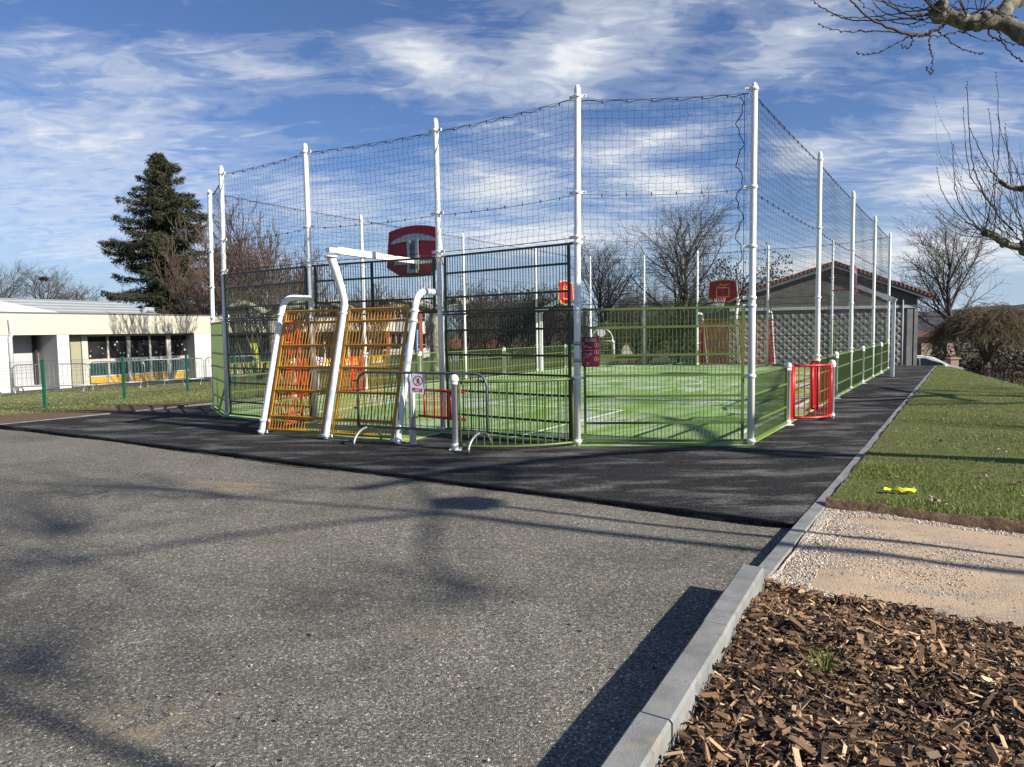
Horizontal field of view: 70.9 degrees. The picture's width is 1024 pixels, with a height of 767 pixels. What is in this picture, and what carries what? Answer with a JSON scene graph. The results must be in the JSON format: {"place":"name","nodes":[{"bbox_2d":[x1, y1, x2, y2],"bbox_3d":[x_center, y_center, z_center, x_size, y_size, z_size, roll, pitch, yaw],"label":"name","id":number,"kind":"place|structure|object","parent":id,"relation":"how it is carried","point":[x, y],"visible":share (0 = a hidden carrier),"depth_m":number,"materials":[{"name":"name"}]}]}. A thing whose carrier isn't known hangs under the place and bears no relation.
{"place":"outdoors","nodes":[
{"label":"outdoors","id":0,"kind":"place"},
{"bbox_2d":[0,360,456,395],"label":"school yard","id":1,"kind":"structure","parent":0,"point":[103,385],"depth_m":31.77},
{"bbox_2d":[2,356,659,421],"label":"school lawn","id":2,"kind":"structure","parent":0,"point":[479,362],"depth_m":37.09,"materials":[{"name":"green plant"}]},
{"bbox_2d":[9,363,90,393],"bbox_3d":[-17.194,-0.196,26.805,2.762,1.081,0.694,-2,4,-10],"label":"crowd barrier","id":3,"kind":"object","parent":2,"relation":"on","point":[12,379],"visible":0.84,"depth_m":26.80,"materials":[{"name":"metal"}]},
{"bbox_2d":[88,360,145,390],"bbox_3d":[-15.033,-0.319,27.374,1.956,1.081,0.694,-2,4,-15],"label":"crowd barrier","id":4,"kind":"object","parent":2,"relation":"on","point":[119,373],"visible":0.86,"depth_m":27.35,"materials":[{"name":"metal"}]},
{"bbox_2d":[0,393,299,423],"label":"bare strip","id":5,"kind":"object","parent":2,"relation":"on","point":[12,418],"visible":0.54,"depth_m":16.26,"materials":[{"name":"soil"}]},
{"bbox_2d":[0,350,307,411],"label":"fence","id":6,"kind":"object","parent":2,"relation":"on","point":[124,387],"visible":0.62,"depth_m":20.25,"materials":[{"name":"green metal"}]},
{"bbox_2d":[141,358,184,386],"bbox_3d":[-13.576,-0.415,27.991,1.540,1.081,0.694,-4,5,-35],"label":"crowd barrier","id":7,"kind":"object","parent":2,"relation":"on","point":[162,369],"visible":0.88,"depth_m":27.96,"materials":[{"name":"metal"}]},
{"bbox_2d":[161,358,204,385],"bbox_3d":[-12.981,-0.462,28.372,1.601,1.081,0.694,-2,4,-11],"label":"crowd barrier","id":8,"kind":"object","parent":2,"relation":"on","point":[189,369],"visible":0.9,"depth_m":28.38,"materials":[{"name":"metal"}]},
{"bbox_2d":[209,276,328,378],"bbox_3d":[-10.147,-1.964,31.114,4.888,5.052,4.819,-1,4,0],"label":"plane tree","id":9,"kind":"object","parent":2,"relation":"on","point":[267,325],"visible":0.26,"depth_m":30.59,"materials":[{"name":"brown plant"}]},
{"bbox_2d":[0,365,562,415],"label":"grass","id":10,"kind":"structure","parent":2,"relation":"on","point":[204,392],"depth_m":22.19,"materials":[{"name":"green plant"}]},
{"bbox_2d":[0,362,606,424],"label":"lawn kerb","id":11,"kind":"structure","parent":2,"relation":"on","point":[157,408],"depth_m":16.26,"materials":[{"name":"grey concrete"}]},
{"bbox_2d":[313,286,420,371],"bbox_3d":[-7.825,-2.693,37.355,6.621,5.489,4.790,-1,4,0],"label":"plane tree","id":12,"kind":"object","parent":2,"relation":"on","point":[391,304],"visible":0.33,"depth_m":36.79,"materials":[{"name":"brown plant"}]},
{"bbox_2d":[375,286,480,374],"bbox_3d":[-3.148,-1.867,29.435,3.837,4.263,4.140,-4,5,-34],"label":"plane tree","id":13,"kind":"object","parent":2,"relation":"on","point":[433,321],"visible":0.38,"depth_m":29.25,"materials":[{"name":"brown plant"}]},
{"bbox_2d":[0,429,828,766],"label":"road","id":14,"kind":"structure","parent":0,"point":[118,529],"depth_m":4.41,"materials":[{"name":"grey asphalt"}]},
{"bbox_2d":[600,564,763,766],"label":"raised kerb","id":15,"kind":"structure","parent":14,"relation":"on","point":[649,737],"depth_m":3.07,"materials":[{"name":"concrete"}]},
{"bbox_2d":[0,362,933,527],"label":"path","id":16,"kind":"structure","parent":0,"point":[791,472],"depth_m":9.40,"materials":[{"name":"black asphalt"}]},
{"bbox_2d":[297,356,363,395],"bbox_3d":[-5.144,-0.229,19.769,0.576,1.060,2.506,2,5,31],"label":"red chicane","id":17,"kind":"object","parent":16,"relation":"on","point":[352,372],"visible":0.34,"depth_m":20.28,"materials":[{"name":"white metal"}]},
{"bbox_2d":[257,255,441,443],"bbox_3d":[-2.677,-0.603,11.699,2.866,2.884,1.317,1,5,27],"label":"football goal","id":18,"kind":"object","parent":16,"relation":"on","point":[280,345],"visible":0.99,"depth_m":11.46,"materials":[{"name":"white paint"}]},
{"bbox_2d":[5,425,794,524],"bbox_3d":[-3.704,0.991,9.921,14.432,0.050,0.092,2,5,32],"label":"path edge","id":19,"kind":"object","parent":16,"relation":"on","point":[686,510],"visible":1,"depth_m":7.75,"materials":[{"name":"black asphalt"}]},
{"bbox_2d":[407,374,415,443],"bbox_3d":[-1.446,0.371,10.613,0.182,1.075,0.121,-1,4,0],"label":"bollard","id":20,"kind":"object","parent":16,"relation":"on","point":[412,436],"visible":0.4,"depth_m":10.58,"materials":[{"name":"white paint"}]},
{"bbox_2d":[408,389,465,420],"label":"red gate","id":21,"kind":"structure","parent":20,"relation":"attached to","point":[437,416],"depth_m":10.45,"materials":[{"name":"metal"}]},
{"bbox_2d":[353,371,490,453],"bbox_3d":[-1.357,0.367,10.356,2.298,1.081,0.694,1,5,26],"label":"crowd barrier","id":22,"kind":"object","parent":16,"relation":"on","point":[479,432],"visible":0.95,"depth_m":10.33,"materials":[{"name":"grey metal"}]},
{"bbox_2d":[410,373,424,393],"bbox_3d":[-1.346,0.004,10.283,0.233,0.302,0.010,0,4,11],"label":"notice","id":23,"kind":"object","parent":22,"relation":"attached to","point":[417,383],"visible":1,"depth_m":10.28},
{"bbox_2d":[449,374,574,450],"bbox_3d":[0.006,0.394,10.001,1.776,1.070,0.280,-1,4,-3],"label":"entrance screen","id":24,"kind":"object","parent":16,"relation":"on","point":[456,383],"visible":0.96,"depth_m":9.95,"materials":[{"name":"green metal"}]},
{"bbox_2d":[210,364,887,445],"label":"court turf","id":25,"kind":"structure","parent":16,"relation":"on","point":[720,413],"depth_m":15.11,"materials":[{"name":"green plastic"}]},
{"bbox_2d":[206,185,224,412],"bbox_3d":[-6.303,-1.842,15.457,0.212,4.940,2.216,-3,5,-30],"label":"court fence","id":26,"kind":"object","parent":25,"relation":"on","point":[217,366],"visible":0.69,"depth_m":16.03,"materials":[{"name":"metal"}]},
{"bbox_2d":[218,84,585,445],"bbox_3d":[-2.406,-1.732,12.258,8.232,5.060,0.385,2,5,32],"label":"court fence","id":27,"kind":"object","parent":25,"relation":"on","point":[577,236],"visible":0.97,"depth_m":11.55,"materials":[{"name":"metal"}]},
{"bbox_2d":[325,225,442,288],"bbox_3d":[-2.366,-2.299,12.713,1.232,1.146,2.966,3,5,40],"label":"basketball hoop","id":28,"kind":"object","parent":27,"relation":"attached to","point":[408,245],"visible":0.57,"depth_m":13.27,"materials":[{"name":"white paint"}]},
{"bbox_2d":[214,193,591,402],"bbox_3d":[-1.637,-2.629,24.685,0.314,5.020,19.650,2,5,32],"label":"court fence","id":29,"kind":"object","parent":25,"relation":"on","point":[419,362],"visible":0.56,"depth_m":23.09,"materials":[{"name":"metal"}]},
{"bbox_2d":[261,364,809,438],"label":"court markings","id":30,"kind":"object","parent":25,"relation":"on","point":[801,404],"visible":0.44,"depth_m":15.73,"materials":[{"name":"paint"}]},
{"bbox_2d":[539,280,573,370],"bbox_3d":[1.867,-2.251,28.459,1.672,3.605,1.281,-1,4,0],"label":"basketball hoop","id":31,"kind":"object","parent":25,"relation":"on","point":[540,358],"visible":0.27,"depth_m":28.71,"materials":[{"name":"white paint"}]},
{"bbox_2d":[581,82,758,444],"bbox_3d":[2.158,-1.585,9.993,2.434,4.950,0.141,-1,4,6],"label":"court fence","id":32,"kind":"object","parent":25,"relation":"on","point":[753,89],"visible":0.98,"depth_m":10.00,"materials":[{"name":"metal"}]},
{"bbox_2d":[573,337,599,366],"bbox_3d":[1.032,-0.441,10.095,0.374,0.420,0.129,1,5,24],"label":"rules sign","id":33,"kind":"object","parent":32,"relation":"attached to","point":[590,353],"visible":0.99,"depth_m":10.08,"materials":[{"name":"metal"}]},
{"bbox_2d":[698,299,775,363],"bbox_3d":[9.756,-2.232,31.332,3.120,2.884,1.319,2,5,32],"label":"football goal","id":34,"kind":"object","parent":25,"relation":"on","point":[737,337],"visible":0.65,"depth_m":31.69,"materials":[{"name":"white paint"}]},
{"bbox_2d":[591,237,887,364],"bbox_3d":[9.043,-3.200,30.173,12.066,5.020,1.313,2,5,32],"label":"court fence","id":35,"kind":"object","parent":25,"relation":"on","point":[697,254],"visible":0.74,"depth_m":30.58,"materials":[{"name":"metal"}]},
{"bbox_2d":[708,279,738,305],"bbox_3d":[8.932,-3.764,30.345,1.232,1.146,2.966,0,4,19],"label":"basketball hoop","id":36,"kind":"object","parent":35,"relation":"attached to","point":[718,291],"visible":0.81,"depth_m":29.48,"materials":[{"name":"white paint"}]},
{"bbox_2d":[754,98,891,439],"bbox_3d":[8.591,-2.319,18.178,0.242,5.020,19.651,2,5,32],"label":"court fence","id":37,"kind":"object","parent":25,"relation":"on","point":[862,364],"visible":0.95,"depth_m":14.70,"materials":[{"name":"metal"}]},
{"bbox_2d":[790,360,835,419],"bbox_3d":[5.526,0.097,12.943,0.576,1.060,2.480,2,5,33],"label":"red chicane","id":38,"kind":"object","parent":16,"relation":"on","point":[814,394],"visible":0.97,"depth_m":12.44,"materials":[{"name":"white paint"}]},
{"bbox_2d":[832,265,896,376],"bbox_3d":[11.346,-2.024,23.262,1.672,3.605,1.281,-1,4,0],"label":"basketball hoop","id":39,"kind":"object","parent":16,"relation":"on","point":[889,298],"visible":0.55,"depth_m":22.76,"materials":[{"name":"white paint"}]},
{"bbox_2d":[0,0,1023,328],"label":"sky","id":40,"kind":"structure","parent":0,"point":[89,89],"materials":[{"name":"blue"}]},
{"bbox_2d":[190,333,1023,404],"bbox_3d":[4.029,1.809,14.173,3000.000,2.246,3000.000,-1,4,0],"label":"ground","id":41,"kind":"structure","parent":0,"point":[668,360],"depth_m":94.50,"materials":[{"name":"green plant"}]},
{"bbox_2d":[0,258,44,297],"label":"bare tree","id":42,"kind":"object","parent":41,"relation":"on","point":[2,292],"visible":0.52,"depth_m":77.54,"materials":[{"name":"brown plant"}]},
{"bbox_2d":[8,259,101,300],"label":"bare tree","id":43,"kind":"object","parent":41,"relation":"on","point":[48,290],"visible":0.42,"depth_m":80.09,"materials":[{"name":"brown plant"}]},
{"bbox_2d":[43,275,108,300],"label":"bare tree","id":44,"kind":"object","parent":41,"relation":"on","point":[77,295],"visible":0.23,"depth_m":79.99,"materials":[{"name":"brown plant"}]},
{"bbox_2d":[97,150,220,314],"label":"spruce tree","id":45,"kind":"object","parent":41,"relation":"on","point":[165,199],"visible":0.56,"depth_m":50.11,"materials":[{"name":"green plant"}]},
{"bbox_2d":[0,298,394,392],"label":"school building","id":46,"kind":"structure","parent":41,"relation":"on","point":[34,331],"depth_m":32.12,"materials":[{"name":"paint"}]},
{"bbox_2d":[69,334,82,386],"bbox_3d":[-18.712,-0.956,30.873,0.060,2.290,0.454,1,5,24],"label":"door","id":47,"kind":"structure","parent":46,"relation":"in","point":[74,340],"depth_m":30.83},
{"bbox_2d":[87,336,106,358],"bbox_3d":[-18.326,-1.581,31.727,0.037,1.000,0.905,1,5,24],"label":"window","id":48,"kind":"structure","parent":46,"relation":"in","point":[96,344],"depth_m":31.74,"materials":[{"name":"black glass"}]},
{"bbox_2d":[89,363,107,375],"bbox_3d":[-18.314,-0.628,31.798,0.030,0.550,0.905,1,5,24],"label":"lower window","id":49,"kind":"structure","parent":46,"relation":"in","point":[101,373],"depth_m":31.81,"materials":[{"name":"teal glass"}]},
{"bbox_2d":[108,336,126,357],"bbox_3d":[-17.917,-1.652,32.624,0.037,1.000,0.897,1,5,24],"label":"window","id":50,"kind":"structure","parent":46,"relation":"in","point":[117,344],"depth_m":32.63,"materials":[{"name":"black glass"}]},
{"bbox_2d":[110,362,127,374],"bbox_3d":[-17.905,-0.700,32.695,0.030,0.550,0.897,1,5,24],"label":"lower window","id":51,"kind":"structure","parent":46,"relation":"in","point":[117,369],"depth_m":32.65,"materials":[{"name":"teal glass"}]},
{"bbox_2d":[80,333,188,384],"bbox_3d":[-17.456,-1.165,33.617,0.110,2.310,5.542,1,5,24],"label":"window frame","id":52,"kind":"structure","parent":46,"relation":"in","point":[83,337],"depth_m":33.07,"materials":[{"name":"white metal"}]},
{"bbox_2d":[130,336,148,356],"bbox_3d":[-17.451,-1.734,33.647,0.037,1.000,0.987,1,5,24],"label":"window","id":53,"kind":"structure","parent":46,"relation":"in","point":[139,344],"depth_m":33.66,"materials":[{"name":"black glass"}]},
{"bbox_2d":[132,361,149,372],"bbox_3d":[-17.438,-0.782,33.718,0.030,0.550,0.987,1,5,24],"label":"lower window","id":54,"kind":"structure","parent":46,"relation":"in","point":[135,363],"depth_m":33.63,"materials":[{"name":"teal glass"}]},
{"bbox_2d":[151,335,165,356],"bbox_3d":[-17.025,-1.809,34.581,0.037,1.000,0.874,1,5,24],"label":"window","id":55,"kind":"structure","parent":46,"relation":"in","point":[158,342],"depth_m":34.59,"materials":[{"name":"black glass"}]},
{"bbox_2d":[152,360,166,371],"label":"lower window","id":56,"kind":"structure","parent":46,"relation":"in","point":[156,364],"depth_m":34.62,"materials":[{"name":"teal glass"}]},
{"bbox_2d":[170,335,186,355],"bbox_3d":[-16.544,-1.894,35.635,0.037,1.000,0.964,1,5,24],"label":"window","id":57,"kind":"structure","parent":46,"relation":"in","point":[178,342],"depth_m":35.64,"materials":[{"name":"black glass"}]},
{"bbox_2d":[151,231,258,314],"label":"bare tree","id":58,"kind":"object","parent":41,"relation":"on","point":[177,273],"visible":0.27,"depth_m":41.29,"materials":[{"name":"brown plant"}]},
{"bbox_2d":[177,241,259,369],"bbox_3d":[-15.684,-4.033,39.438,4.476,7.429,5.865,-4,5,-34],"label":"bare tree","id":59,"kind":"object","parent":41,"relation":"on","point":[207,285],"visible":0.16,"depth_m":39.60,"materials":[{"name":"brown plant"}]},
{"bbox_2d":[167,193,299,379],"bbox_3d":[-11.633,-3.977,31.093,4.865,8.075,6.375,-1,4,0],"label":"bare tree","id":60,"kind":"object","parent":41,"relation":"on","point":[230,261],"visible":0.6,"depth_m":30.23,"materials":[{"name":"brown plant"}]},
{"bbox_2d":[214,228,328,373],"bbox_3d":[-12.678,-4.250,38.080,6.247,7.914,4.768,-3,4,-22],"label":"bare tree","id":61,"kind":"object","parent":41,"relation":"on","point":[298,286],"visible":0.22,"depth_m":37.80,"materials":[{"name":"brown plant"}]},
{"bbox_2d":[259,245,356,365],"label":"bare tree","id":62,"kind":"object","parent":41,"relation":"on","point":[323,293],"visible":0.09,"depth_m":41.55,"materials":[{"name":"brown plant"}]},
{"bbox_2d":[306,308,358,365],"bbox_3d":[-8.271,-1.928,33.752,2.677,3.392,2.043,2,5,33],"label":"bare tree","id":63,"kind":"object","parent":41,"relation":"on","point":[333,335],"visible":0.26,"depth_m":33.85,"materials":[{"name":"brown plant"}]},
{"bbox_2d":[314,299,430,358],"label":"school wing","id":64,"kind":"structure","parent":41,"relation":"on","point":[422,346],"depth_m":79.62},
{"bbox_2d":[346,279,403,370],"bbox_3d":[-6.912,-2.909,35.954,3.017,5.006,3.952,0,4,8],"label":"bare tree","id":65,"kind":"object","parent":41,"relation":"on","point":[369,317],"visible":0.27,"depth_m":35.77,"materials":[{"name":"brown plant"}]},
{"bbox_2d":[423,313,453,363],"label":"thicket tree","id":66,"kind":"object","parent":41,"relation":"on","point":[427,337],"visible":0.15,"depth_m":82.32,"materials":[{"name":"brown plant"}]},
{"bbox_2d":[417,274,515,361],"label":"thicket tree","id":67,"kind":"object","parent":41,"relation":"on","point":[469,327],"visible":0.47,"depth_m":64.91,"materials":[{"name":"brown plant"}]},
{"bbox_2d":[444,335,516,361],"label":"house","id":68,"kind":"structure","parent":41,"relation":"on","point":[488,352],"depth_m":77.99,"materials":[{"name":"beige tile"}]},
{"bbox_2d":[447,284,525,358],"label":"alder tree","id":69,"kind":"object","parent":41,"relation":"on","point":[503,333],"visible":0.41,"depth_m":64.38,"materials":[{"name":"brown plant"}]},
{"bbox_2d":[458,305,522,359],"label":"alder tree","id":70,"kind":"object","parent":41,"relation":"on","point":[493,333],"visible":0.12,"depth_m":67.48,"materials":[{"name":"brown plant"}]},
{"bbox_2d":[460,282,527,359],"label":"thicket tree","id":71,"kind":"object","parent":41,"relation":"on","point":[508,319],"visible":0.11,"depth_m":71.00,"materials":[{"name":"brown plant"}]},
{"bbox_2d":[485,285,561,358],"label":"thicket tree","id":72,"kind":"object","parent":41,"relation":"on","point":[524,341],"visible":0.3,"depth_m":68.36,"materials":[{"name":"brown plant"}]},
{"bbox_2d":[502,281,573,357],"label":"alder tree","id":73,"kind":"object","parent":41,"relation":"on","point":[542,314],"visible":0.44,"depth_m":65.38,"materials":[{"name":"brown plant"}]},
{"bbox_2d":[517,280,581,357],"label":"thicket tree","id":74,"kind":"object","parent":41,"relation":"on","point":[555,337],"visible":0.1,"depth_m":69.55,"materials":[{"name":"brown plant"}]},
{"bbox_2d":[404,332,698,360],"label":"undergrowth","id":75,"kind":"object","parent":41,"relation":"on","point":[669,347],"visible":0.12,"depth_m":83.84,"materials":[{"name":"plant"}]},
{"bbox_2d":[554,293,624,356],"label":"thicket tree","id":76,"kind":"object","parent":41,"relation":"on","point":[572,334],"visible":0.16,"depth_m":72.68,"materials":[{"name":"brown plant"}]},
{"bbox_2d":[563,234,660,340],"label":"bare tree","id":77,"kind":"object","parent":41,"relation":"on","point":[599,298],"visible":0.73,"depth_m":61.78,"materials":[{"name":"brown plant"}]},
{"bbox_2d":[591,297,650,361],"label":"thicket tree","id":78,"kind":"object","parent":41,"relation":"on","point":[618,334],"visible":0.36,"depth_m":70.06,"materials":[{"name":"brown plant"}]},
{"bbox_2d":[612,340,639,361],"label":"house","id":79,"kind":"structure","parent":41,"relation":"on","point":[624,346],"depth_m":83.96,"materials":[{"name":"beige tile"}]},
{"bbox_2d":[613,276,664,353],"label":"bare tree","id":80,"kind":"object","parent":41,"relation":"on","point":[638,333],"visible":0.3,"depth_m":72.59,"materials":[{"name":"brown plant"}]},
{"bbox_2d":[620,288,675,361],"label":"thicket tree","id":81,"kind":"object","parent":41,"relation":"on","point":[660,340],"visible":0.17,"depth_m":75.54,"materials":[{"name":"brown plant"}]},
{"bbox_2d":[633,293,708,362],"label":"thicket tree","id":82,"kind":"object","parent":41,"relation":"on","point":[669,318],"visible":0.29,"depth_m":72.20,"materials":[{"name":"brown plant"}]},
{"bbox_2d":[603,183,748,362],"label":"bare tree","id":83,"kind":"object","parent":41,"relation":"on","point":[682,297],"visible":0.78,"depth_m":57.47,"materials":[{"name":"brown plant"}]},
{"bbox_2d":[692,243,792,309],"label":"alder tree","id":84,"kind":"object","parent":41,"relation":"on","point":[747,283],"visible":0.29,"depth_m":58.69,"materials":[{"name":"brown plant"}]},
{"bbox_2d":[689,261,933,364],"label":"sports hall","id":85,"kind":"structure","parent":41,"relation":"on","point":[906,320],"depth_m":38.41,"materials":[{"name":"concrete"}]},
{"bbox_2d":[758,366,936,588],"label":"kerb","id":86,"kind":"structure","parent":41,"relation":"on","point":[776,557],"depth_m":6.25,"materials":[{"name":"concrete"}]},
{"bbox_2d":[917,331,960,361],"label":"house","id":87,"kind":"structure","parent":41,"relation":"on","point":[921,342],"depth_m":57.96,"materials":[{"name":"beige tile"}]},
{"bbox_2d":[917,343,946,359],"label":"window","id":88,"kind":"structure","parent":87,"relation":"in","point":[918,347],"depth_m":57.92,"materials":[{"name":"glass"}]},
{"bbox_2d":[917,355,963,369],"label":"parked car","id":89,"kind":"object","parent":41,"relation":"on","point":[928,361],"visible":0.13,"depth_m":41.30,"materials":[{"name":"white metal"}]},
{"bbox_2d":[883,196,1012,366],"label":"bare tree","id":90,"kind":"object","parent":41,"relation":"on","point":[942,284],"visible":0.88,"depth_m":51.97,"materials":[{"name":"brown plant"}]},
{"bbox_2d":[945,357,959,366],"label":"gate pier","id":91,"kind":"structure","parent":41,"relation":"on","point":[952,361],"depth_m":44.81,"materials":[{"name":"beige stone"}]},
{"bbox_2d":[918,299,1023,376],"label":"weeping tree","id":92,"kind":"object","parent":41,"relation":"on","point":[970,325],"visible":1,"depth_m":29.34,"materials":[{"name":"brown plant"}]},
{"bbox_2d":[921,337,1023,377],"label":"undergrowth","id":93,"kind":"object","parent":41,"relation":"on","point":[1016,357],"visible":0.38,"depth_m":49.31,"materials":[{"name":"plant"}]},
{"bbox_2d":[963,357,992,377],"bbox_3d":[20.039,-0.217,31.097,1.336,1.900,1.243,-1,4,0],"label":"hedge","id":94,"kind":"object","parent":41,"relation":"on","point":[971,367],"visible":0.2,"depth_m":30.97,"materials":[{"name":"green plant"}]},
{"bbox_2d":[981,362,1023,385],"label":"hedge","id":95,"kind":"object","parent":41,"relation":"on","point":[1007,377],"visible":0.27,"depth_m":29.94,"materials":[{"name":"green plant"}]},
{"bbox_2d":[983,365,1023,383],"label":"picket fence","id":96,"kind":"object","parent":41,"relation":"on","point":[993,368],"visible":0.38,"depth_m":27.18,"materials":[{"name":"brown wood"}]},
{"bbox_2d":[663,289,725,342],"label":"thicket tree","id":97,"kind":"object","parent":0,"point":[698,315],"visible":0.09,"depth_m":73.99,"materials":[{"name":"brown plant"}]},
{"bbox_2d":[444,304,1023,338],"bbox_3d":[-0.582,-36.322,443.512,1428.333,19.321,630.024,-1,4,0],"label":"hills","id":98,"kind":"structure","parent":0,"point":[925,326],"depth_m":399.44,"materials":[{"name":"green plant"}]},
{"bbox_2d":[658,578,1023,766],"bbox_3d":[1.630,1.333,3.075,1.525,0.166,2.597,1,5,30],"label":"bark mulch","id":99,"kind":"object","parent":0,"point":[897,626],"visible":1,"depth_m":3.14,"materials":[{"name":"brown wood"}]},
{"bbox_2d":[804,648,847,672],"bbox_3d":[1.430,1.269,3.291,0.248,0.103,0.210,-2,4,-16],"label":"grass tuft","id":100,"kind":"object","parent":99,"relation":"on","point":[819,664],"visible":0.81,"depth_m":3.31,"materials":[{"name":"green plant"}]},
{"bbox_2d":[765,508,1023,627],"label":"gravel path","id":101,"kind":"structure","parent":0,"point":[991,604],"depth_m":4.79,"materials":[{"name":"beige gravel"}]},
{"bbox_2d":[825,497,1023,533],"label":"soil edge","id":102,"kind":"object","parent":101,"relation":"on","point":[991,523],"visible":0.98,"depth_m":6.00,"materials":[{"name":"brown soil"}]},
{"bbox_2d":[832,365,1023,520],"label":"lawn","id":103,"kind":"structure","parent":0,"point":[931,438],"depth_m":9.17,"materials":[{"name":"green plant"}]},
{"bbox_2d":[884,486,915,492],"bbox_3d":[3.701,1.011,6.839,0.309,0.050,0.124,-1,4,0],"label":"rag","id":104,"kind":"object","parent":103,"relation":"on","point":[902,490],"visible":1,"depth_m":6.82,"materials":[{"name":"yellow fabric"}]},
{"bbox_2d":[811,0,1023,74],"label":"plane tree","id":105,"kind":"object","parent":103,"relation":"on","point":[1001,18],"visible":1,"depth_m":7.59,"materials":[{"name":"brown plant"}]},
{"bbox_2d":[904,72,1023,258],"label":"plane tree","id":106,"kind":"object","parent":103,"relation":"on","point":[1001,240],"visible":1,"depth_m":13.36,"materials":[{"name":"brown plant"}]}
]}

